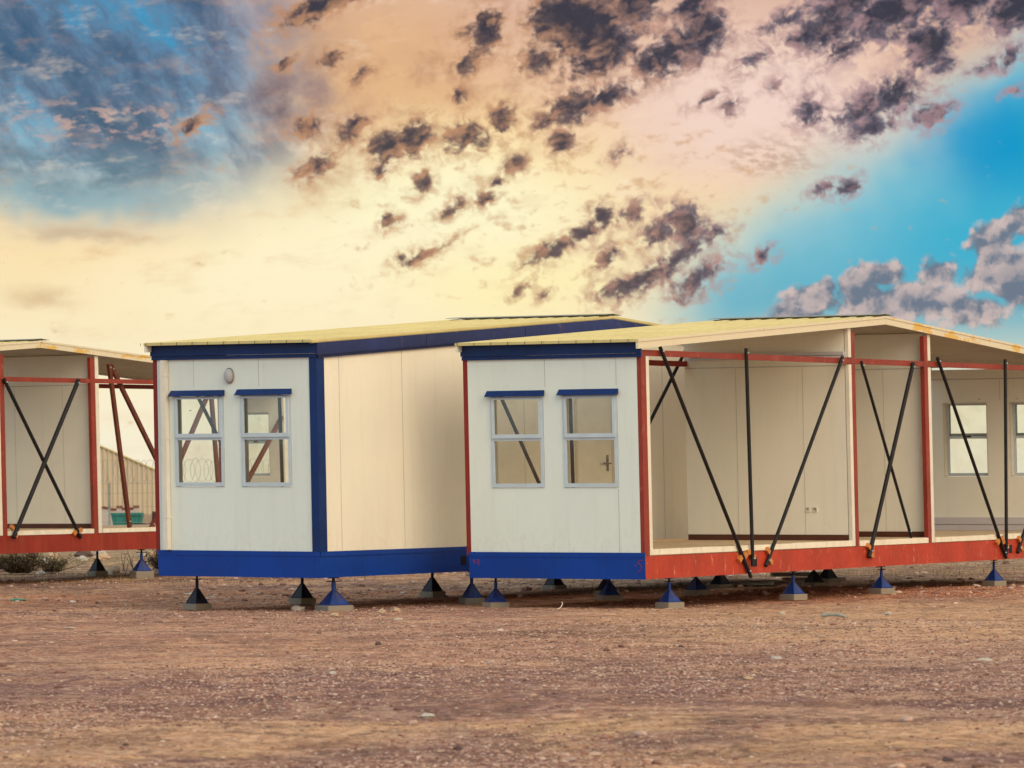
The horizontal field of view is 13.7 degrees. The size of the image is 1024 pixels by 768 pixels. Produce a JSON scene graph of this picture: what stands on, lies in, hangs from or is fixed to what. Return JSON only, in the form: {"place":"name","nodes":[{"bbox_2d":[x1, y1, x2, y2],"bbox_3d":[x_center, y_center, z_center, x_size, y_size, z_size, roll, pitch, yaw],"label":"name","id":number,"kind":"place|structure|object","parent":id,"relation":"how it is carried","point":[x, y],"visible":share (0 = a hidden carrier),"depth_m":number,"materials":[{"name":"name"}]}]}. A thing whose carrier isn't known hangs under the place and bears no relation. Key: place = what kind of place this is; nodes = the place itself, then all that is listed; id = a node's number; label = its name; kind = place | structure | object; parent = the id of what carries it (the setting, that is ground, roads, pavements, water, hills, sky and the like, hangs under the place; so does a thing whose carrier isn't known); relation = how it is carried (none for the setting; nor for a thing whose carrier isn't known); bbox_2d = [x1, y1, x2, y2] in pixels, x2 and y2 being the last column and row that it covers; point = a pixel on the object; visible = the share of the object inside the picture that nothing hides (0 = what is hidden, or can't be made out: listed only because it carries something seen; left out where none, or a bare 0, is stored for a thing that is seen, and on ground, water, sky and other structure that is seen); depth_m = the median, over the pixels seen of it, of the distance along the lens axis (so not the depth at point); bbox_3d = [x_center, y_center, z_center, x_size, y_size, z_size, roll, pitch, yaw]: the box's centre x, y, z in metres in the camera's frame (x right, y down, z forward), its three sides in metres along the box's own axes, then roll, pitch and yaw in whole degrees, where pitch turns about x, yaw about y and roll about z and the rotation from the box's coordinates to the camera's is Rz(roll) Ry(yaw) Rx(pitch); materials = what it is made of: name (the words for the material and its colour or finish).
{"place":"outdoors","nodes":[
{"label":"outdoors","id":0,"kind":"place"},
{"bbox_2d":[102,505,139,524],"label":"block wall","id":1,"kind":"structure","parent":0,"point":[133,509],"depth_m":149.94,"materials":[{"name":"paint"}]},
{"bbox_2d":[0,514,1023,767],"bbox_3d":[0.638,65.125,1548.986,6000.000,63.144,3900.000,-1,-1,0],"label":"ground","id":2,"kind":"structure","parent":0,"point":[66,652],"depth_m":35.98,"materials":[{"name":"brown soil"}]},
{"bbox_2d":[10,598,25,600],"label":"litter","id":3,"kind":"object","parent":2,"relation":"on","point":[14,599],"visible":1,"depth_m":58.50,"materials":[{"name":"green plastic"}]},
{"bbox_2d":[0,553,56,573],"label":"shrub","id":4,"kind":"object","parent":2,"relation":"on","point":[17,564],"visible":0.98,"depth_m":75.10,"materials":[{"name":"green plant"}]},
{"bbox_2d":[35,571,45,574],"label":"stone","id":5,"kind":"object","parent":2,"relation":"on","point":[40,573],"visible":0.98,"depth_m":74.50,"materials":[{"name":"beige stone"}]},
{"bbox_2d":[44,552,57,559],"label":"rubble","id":6,"kind":"object","parent":2,"relation":"on","point":[50,554],"visible":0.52,"depth_m":87.46,"materials":[{"name":"beige stone"}]},
{"bbox_2d":[35,552,83,571],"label":"shrub","id":7,"kind":"object","parent":2,"relation":"on","point":[59,564],"visible":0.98,"depth_m":75.76,"materials":[{"name":"green plant"}]},
{"bbox_2d":[77,555,88,560],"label":"rubble","id":8,"kind":"object","parent":2,"relation":"on","point":[81,557],"visible":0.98,"depth_m":86.31,"materials":[{"name":"white stone"}]},
{"bbox_2d":[74,551,92,556],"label":"rubble","id":9,"kind":"object","parent":2,"relation":"on","point":[83,553],"visible":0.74,"depth_m":90.70,"materials":[{"name":"stone"}]},
{"bbox_2d":[87,571,107,575],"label":"concrete pad","id":10,"kind":"object","parent":2,"relation":"on","point":[97,573],"visible":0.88,"depth_m":73.53,"materials":[{"name":"grey concrete"}]},
{"bbox_2d":[89,551,105,570],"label":"support jack","id":11,"kind":"object","parent":10,"relation":"on","point":[97,564],"visible":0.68,"depth_m":73.60,"materials":[{"name":"metal"}]},
{"bbox_2d":[92,553,110,559],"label":"rubble","id":12,"kind":"object","parent":2,"relation":"on","point":[102,556],"visible":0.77,"depth_m":87.94,"materials":[{"name":"beige stone"}]},
{"bbox_2d":[106,566,120,573],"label":"stone","id":13,"kind":"object","parent":2,"relation":"on","point":[114,570],"visible":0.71,"depth_m":75.05,"materials":[{"name":"beige stone"}]},
{"bbox_2d":[121,550,132,571],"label":"shrub","id":14,"kind":"object","parent":2,"relation":"on","point":[128,561],"visible":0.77,"depth_m":75.60,"materials":[{"name":"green plant"}]},
{"bbox_2d":[111,513,143,524],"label":"waste skip","id":15,"kind":"object","parent":2,"relation":"on","point":[119,518],"visible":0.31,"depth_m":129.91,"materials":[{"name":"teal paint"}]},
{"bbox_2d":[100,445,155,513],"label":"warehouse","id":16,"kind":"structure","parent":2,"relation":"on","point":[141,494],"depth_m":190.18,"materials":[{"name":"beige metal"}]},
{"bbox_2d":[129,571,153,578],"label":"concrete pad","id":17,"kind":"object","parent":2,"relation":"on","point":[140,574],"visible":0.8,"depth_m":70.91,"materials":[{"name":"beige concrete"}]},
{"bbox_2d":[132,549,151,570],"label":"support jack","id":18,"kind":"object","parent":17,"relation":"on","point":[141,565],"visible":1,"depth_m":71.00,"materials":[{"name":"metal"}]},
{"bbox_2d":[0,339,289,553],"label":"prefab cabin","id":19,"kind":"object","parent":18,"relation":"on","point":[50,480],"visible":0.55,"depth_m":70.41,"materials":[{"name":"metal"}]},
{"bbox_2d":[248,412,269,475],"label":"window","id":20,"kind":"structure","parent":19,"relation":"in","point":[253,413],"depth_m":74.90,"materials":[{"name":"white plastic"}]},
{"bbox_2d":[144,549,157,569],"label":"shrub","id":21,"kind":"object","parent":2,"relation":"on","point":[154,562],"visible":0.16,"depth_m":76.11,"materials":[{"name":"green plant"}]},
{"bbox_2d":[101,458,269,524],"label":"razor wire fence","id":22,"kind":"object","parent":2,"relation":"on","point":[109,522],"visible":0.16,"depth_m":109.93,"materials":[{"name":"grey metal"}]},
{"bbox_2d":[183,603,210,609],"bbox_3d":[-4.035,2.853,54.467,0.265,0.082,0.265,1,-2,-43],"label":"concrete pad","id":23,"kind":"object","parent":2,"relation":"on","point":[205,606],"visible":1,"depth_m":54.37,"materials":[{"name":"grey concrete"}]},
{"bbox_2d":[185,576,208,603],"bbox_3d":[-4.038,2.628,54.471,0.216,0.366,0.216,1,-1,-45],"label":"support jack","id":24,"kind":"object","parent":23,"relation":"on","point":[197,596],"visible":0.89,"depth_m":54.44,"materials":[{"name":"metal"}]},
{"bbox_2d":[291,605,304,610],"bbox_3d":[-2.695,2.812,53.353,0.193,0.071,0.154,1,-2,-43],"label":"stone","id":25,"kind":"object","parent":2,"relation":"on","point":[297,607],"visible":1,"depth_m":53.31,"materials":[{"name":"white stone"}]},
{"bbox_2d":[288,598,315,604],"bbox_3d":[-2.783,2.880,56.384,0.265,0.082,0.265,1,-2,-43],"label":"concrete pad","id":26,"kind":"object","parent":2,"relation":"on","point":[300,601],"visible":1,"depth_m":56.28,"materials":[{"name":"grey concrete"}]},
{"bbox_2d":[291,578,313,597],"bbox_3d":[-2.784,2.656,56.388,0.216,0.366,0.216,1,-2,-45],"label":"support jack","id":27,"kind":"object","parent":26,"relation":"on","point":[302,591],"visible":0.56,"depth_m":56.35,"materials":[{"name":"metal"}]},
{"bbox_2d":[315,605,352,610],"bbox_3d":[-2.226,2.809,53.178,0.365,0.082,0.365,0,-1,-31],"label":"concrete pad","id":28,"kind":"object","parent":2,"relation":"on","point":[334,608],"visible":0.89,"depth_m":53.04,"materials":[{"name":"grey concrete"}]},
{"bbox_2d":[318,577,349,605],"bbox_3d":[-2.231,2.592,53.183,0.296,0.351,0.296,-1,-2,-33],"label":"support jack","id":29,"kind":"object","parent":28,"relation":"on","point":[334,597],"visible":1,"depth_m":53.13,"materials":[{"name":"metal"}]},
{"bbox_2d":[392,607,400,611],"bbox_3d":[-1.421,2.774,52.253,0.104,0.060,0.125,0,-1,-11],"label":"stone","id":30,"kind":"object","parent":2,"relation":"on","point":[395,609],"visible":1,"depth_m":52.21,"materials":[{"name":"beige stone"}]},
{"bbox_2d":[420,713,434,717],"bbox_3d":[-0.596,2.342,30.060,0.113,0.030,0.132,-1,-1,3],"label":"stone","id":31,"kind":"object","parent":2,"relation":"on","point":[426,715],"visible":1,"depth_m":30.01,"materials":[{"name":"white stone"}]},
{"bbox_2d":[419,591,445,597],"bbox_3d":[-1.105,2.917,58.954,0.265,0.082,0.265,-2,-2,42],"label":"concrete pad","id":32,"kind":"object","parent":2,"relation":"on","point":[431,594],"visible":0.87,"depth_m":58.86,"materials":[{"name":"grey concrete"}]},
{"bbox_2d":[421,573,442,591],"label":"support jack","id":33,"kind":"object","parent":32,"relation":"on","point":[432,585],"visible":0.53,"depth_m":58.92,"materials":[{"name":"metal"}]},
{"bbox_2d":[453,745,461,749],"bbox_3d":[-0.348,2.307,26.958,0.061,0.036,0.056,-1,-1,19],"label":"stone","id":34,"kind":"object","parent":2,"relation":"on","point":[457,747],"visible":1,"depth_m":26.94,"materials":[{"name":"stone"}]},
{"bbox_2d":[459,598,484,603],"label":"concrete pad","id":35,"kind":"object","parent":2,"relation":"on","point":[471,600],"visible":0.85,"depth_m":55.62,"materials":[{"name":"grey concrete"}]},
{"bbox_2d":[461,571,482,597],"bbox_3d":[-0.528,2.628,55.748,0.224,0.351,0.224,-1,-1,-20],"label":"support jack","id":36,"kind":"object","parent":35,"relation":"on","point":[471,591],"visible":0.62,"depth_m":55.69,"materials":[{"name":"metal"}]},
{"bbox_2d":[140,314,687,577],"bbox_3d":[0.298,0.796,59.238,2.708,3.519,14.201,-1,-1,33],"label":"prefab cabin","id":37,"kind":"object","parent":36,"relation":"on","point":[374,434],"visible":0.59,"depth_m":53.92,"materials":[{"name":"white metal"}]},
{"bbox_2d":[168,390,224,485],"bbox_3d":[-3.950,0.687,53.773,0.853,1.221,0.211,-1,-1,33],"label":"window","id":38,"kind":"structure","parent":37,"relation":"in","point":[200,394],"depth_m":53.76,"materials":[{"name":"white plastic"}]},
{"bbox_2d":[234,389,291,485],"bbox_3d":[-3.076,0.672,53.206,0.848,1.226,0.211,-1,-1,33],"label":"window","id":39,"kind":"structure","parent":37,"relation":"in","point":[244,394],"depth_m":53.20,"materials":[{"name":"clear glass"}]},
{"bbox_2d":[574,398,614,487],"bbox_3d":[1.155,1.109,58.119,0.078,2.015,0.991,-1,-1,33],"label":"door","id":40,"kind":"structure","parent":37,"relation":"in","point":[594,459],"depth_m":58.13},
{"bbox_2d":[482,602,508,607],"bbox_3d":[-0.205,2.802,53.806,0.265,0.082,0.265,0,-1,-25],"label":"concrete pad","id":41,"kind":"object","parent":2,"relation":"on","point":[496,604],"visible":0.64,"depth_m":53.69,"materials":[{"name":"grey concrete"}]},
{"bbox_2d":[484,578,506,601],"bbox_3d":[-0.206,2.604,53.811,0.216,0.313,0.216,1,-2,-28],"label":"support jack","id":42,"kind":"object","parent":41,"relation":"on","point":[495,595],"visible":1,"depth_m":53.77,"materials":[{"name":"metal"}]},
{"bbox_2d":[0,551,1023,596],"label":"dry grass","id":43,"kind":"structure","parent":2,"relation":"on","point":[568,586],"depth_m":67.80,"materials":[{"name":"brown plant"}]},
{"bbox_2d":[542,585,566,589],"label":"concrete pad","id":44,"kind":"object","parent":2,"relation":"on","point":[545,587],"visible":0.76,"depth_m":61.49,"materials":[{"name":"grey concrete"}]},
{"bbox_2d":[544,579,564,584],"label":"support jack","id":45,"kind":"object","parent":44,"relation":"on","point":[553,582],"visible":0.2,"depth_m":61.53,"materials":[{"name":"metal"}]},
{"bbox_2d":[593,590,619,595],"bbox_3d":[1.301,2.885,58.542,0.265,0.082,0.265,-2,-2,40],"label":"concrete pad","id":46,"kind":"object","parent":2,"relation":"on","point":[595,593],"visible":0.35,"depth_m":58.50,"materials":[{"name":"grey concrete"}]},
{"bbox_2d":[595,579,616,590],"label":"support jack","id":47,"kind":"object","parent":46,"relation":"on","point":[602,584],"visible":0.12,"depth_m":58.51,"materials":[{"name":"metal"}]},
{"bbox_2d":[596,595,622,600],"bbox_3d":[1.289,2.840,56.349,0.275,0.082,0.275,0,-1,-24],"label":"concrete pad","id":48,"kind":"object","parent":2,"relation":"on","point":[609,597],"visible":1,"depth_m":56.23,"materials":[{"name":"grey concrete"}]},
{"bbox_2d":[598,579,619,594],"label":"support jack","id":49,"kind":"object","parent":48,"relation":"on","point":[609,588],"visible":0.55,"depth_m":56.30,"materials":[{"name":"metal"}]},
{"bbox_2d":[655,602,683,608],"bbox_3d":[1.970,2.765,53.086,0.265,0.082,0.265,0,-2,-39],"label":"concrete pad","id":50,"kind":"object","parent":2,"relation":"on","point":[669,605],"visible":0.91,"depth_m":52.99,"materials":[{"name":"grey concrete"}]},
{"bbox_2d":[657,578,681,602],"bbox_3d":[1.966,2.572,53.090,0.216,0.304,0.216,0,-1,-38],"label":"support jack","id":51,"kind":"object","parent":50,"relation":"on","point":[669,595],"visible":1,"depth_m":53.05,"materials":[{"name":"metal"}]},
{"bbox_2d":[455,314,1023,579],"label":"prefab cabin","id":52,"kind":"object","parent":51,"relation":"on","point":[817,442],"visible":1,"depth_m":57.67,"materials":[{"name":"white metal"}]},
{"bbox_2d":[484,390,544,487],"bbox_3d":[0.064,0.690,53.290,0.838,1.218,0.211,-1,-1,30],"label":"window","id":53,"kind":"structure","parent":52,"relation":"in","point":[494,396],"depth_m":53.25,"materials":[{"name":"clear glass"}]},
{"bbox_2d":[556,388,618,486],"bbox_3d":[0.973,0.672,52.752,0.848,1.223,0.211,-1,-1,30],"label":"window","id":54,"kind":"structure","parent":52,"relation":"in","point":[576,393],"depth_m":52.72,"materials":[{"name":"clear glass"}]},
{"bbox_2d":[943,403,987,475],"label":"window","id":55,"kind":"structure","parent":52,"relation":"in","point":[946,406],"depth_m":65.34,"materials":[{"name":"white plastic"}]},
{"bbox_2d":[1009,402,1023,475],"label":"window","id":56,"kind":"structure","parent":52,"relation":"in","point":[1014,434],"depth_m":64.82,"materials":[{"name":"white plastic"}]},
{"bbox_2d":[683,590,709,595],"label":"concrete pad","id":57,"kind":"object","parent":2,"relation":"on","point":[694,592],"visible":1,"depth_m":58.38,"materials":[{"name":"grey concrete"}]},
{"bbox_2d":[685,576,706,589],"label":"support jack","id":58,"kind":"object","parent":57,"relation":"on","point":[696,583],"visible":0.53,"depth_m":58.43,"materials":[{"name":"metal"}]},
{"bbox_2d":[708,584,732,588],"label":"concrete pad","id":59,"kind":"object","parent":2,"relation":"on","point":[720,585],"visible":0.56,"depth_m":61.04,"materials":[{"name":"grey concrete"}]},
{"bbox_2d":[711,575,730,583],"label":"support jack","id":60,"kind":"object","parent":59,"relation":"on","point":[720,579],"visible":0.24,"depth_m":61.09,"materials":[{"name":"metal"}]},
{"bbox_2d":[706,581,773,585],"bbox_3d":[3.379,2.950,62.952,1.000,0.052,0.585,-1,-1,0],"label":"sheet offcut","id":61,"kind":"object","parent":2,"relation":"on","point":[758,582],"visible":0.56,"depth_m":62.79,"materials":[{"name":"grey metal"}]},
{"bbox_2d":[743,676,754,679],"bbox_3d":[1.922,2.389,34.556,0.111,0.030,0.079,1,-2,-49],"label":"stone","id":62,"kind":"object","parent":2,"relation":"on","point":[747,677],"visible":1,"depth_m":34.53,"materials":[{"name":"beige stone"}]},
{"bbox_2d":[780,594,806,599],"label":"concrete pad","id":63,"kind":"object","parent":2,"relation":"on","point":[793,596],"visible":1,"depth_m":55.95,"materials":[{"name":"grey concrete"}]},
{"bbox_2d":[782,571,804,593],"bbox_3d":[3.709,2.616,56.057,0.216,0.304,0.216,1,-2,-45],"label":"support jack","id":64,"kind":"object","parent":63,"relation":"on","point":[793,587],"visible":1,"depth_m":56.02,"materials":[{"name":"metal"}]},
{"bbox_2d":[782,577,845,580],"bbox_3d":[4.583,2.967,64.578,0.950,0.062,0.200,0,-1,-4],"label":"board","id":65,"kind":"object","parent":2,"relation":"on","point":[803,578],"visible":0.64,"depth_m":64.47,"materials":[{"name":"brown wood"}]},
{"bbox_2d":[770,572,821,576],"bbox_3d":[4.371,2.896,64.693,0.850,0.062,0.200,0,-1,-7],"label":"board","id":66,"kind":"object","parent":65,"relation":"on","point":[779,574],"visible":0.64,"depth_m":64.59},
{"bbox_2d":[801,582,826,585],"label":"concrete pad","id":67,"kind":"object","parent":2,"relation":"on","point":[816,584],"visible":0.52,"depth_m":61.52,"materials":[{"name":"grey concrete"}]},
{"bbox_2d":[803,570,823,582],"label":"support jack","id":68,"kind":"object","parent":67,"relation":"on","point":[813,577],"visible":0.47,"depth_m":61.57,"materials":[{"name":"metal"}]},
{"bbox_2d":[822,578,839,581],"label":"concrete pad","id":69,"kind":"object","parent":2,"relation":"on","point":[833,580],"visible":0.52,"depth_m":63.70,"materials":[{"name":"grey concrete"}]},
{"bbox_2d":[820,569,837,578],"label":"support jack","id":70,"kind":"object","parent":69,"relation":"on","point":[827,573],"visible":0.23,"depth_m":63.77,"materials":[{"name":"metal"}]},
{"bbox_2d":[821,613,844,617],"bbox_3d":[3.692,2.659,48.860,0.278,0.064,0.052,-1,-1,0],"label":"pipe offcut","id":71,"kind":"object","parent":2,"relation":"on","point":[832,614],"visible":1,"depth_m":48.84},
{"bbox_2d":[868,588,894,593],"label":"concrete pad","id":72,"kind":"object","parent":2,"relation":"on","point":[880,590],"visible":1,"depth_m":58.28,"materials":[{"name":"grey concrete"}]},
{"bbox_2d":[871,566,892,587],"bbox_3d":[5.076,2.651,58.385,0.216,0.304,0.216,1,-2,-42],"label":"support jack","id":73,"kind":"object","parent":72,"relation":"on","point":[881,581],"visible":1,"depth_m":58.35,"materials":[{"name":"metal"}]},
{"bbox_2d":[942,756,953,761],"bbox_3d":[2.624,2.255,25.558,0.078,0.034,0.062,0,-1,-6],"label":"stone","id":74,"kind":"object","parent":2,"relation":"on","point":[947,759],"visible":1,"depth_m":25.54,"materials":[{"name":"stone"}]},
{"bbox_2d":[977,658,992,660],"bbox_3d":[4.123,2.404,37.054,0.151,0.031,0.105,0,-1,-15],"label":"stone","id":75,"kind":"object","parent":2,"relation":"on","point":[985,659],"visible":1,"depth_m":37.02,"materials":[{"name":"beige stone"}]},
{"bbox_2d":[982,580,1005,585],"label":"concrete pad","id":76,"kind":"object","parent":2,"relation":"on","point":[994,583],"visible":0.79,"depth_m":61.55,"materials":[{"name":"grey concrete"}]},
{"bbox_2d":[984,560,1002,580],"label":"support jack","id":77,"kind":"object","parent":76,"relation":"on","point":[994,575],"visible":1,"depth_m":61.61,"materials":[{"name":"metal"}]},
{"bbox_2d":[0,0,1023,486],"label":"sky","id":78,"kind":"structure","parent":0,"point":[171,170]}
]}

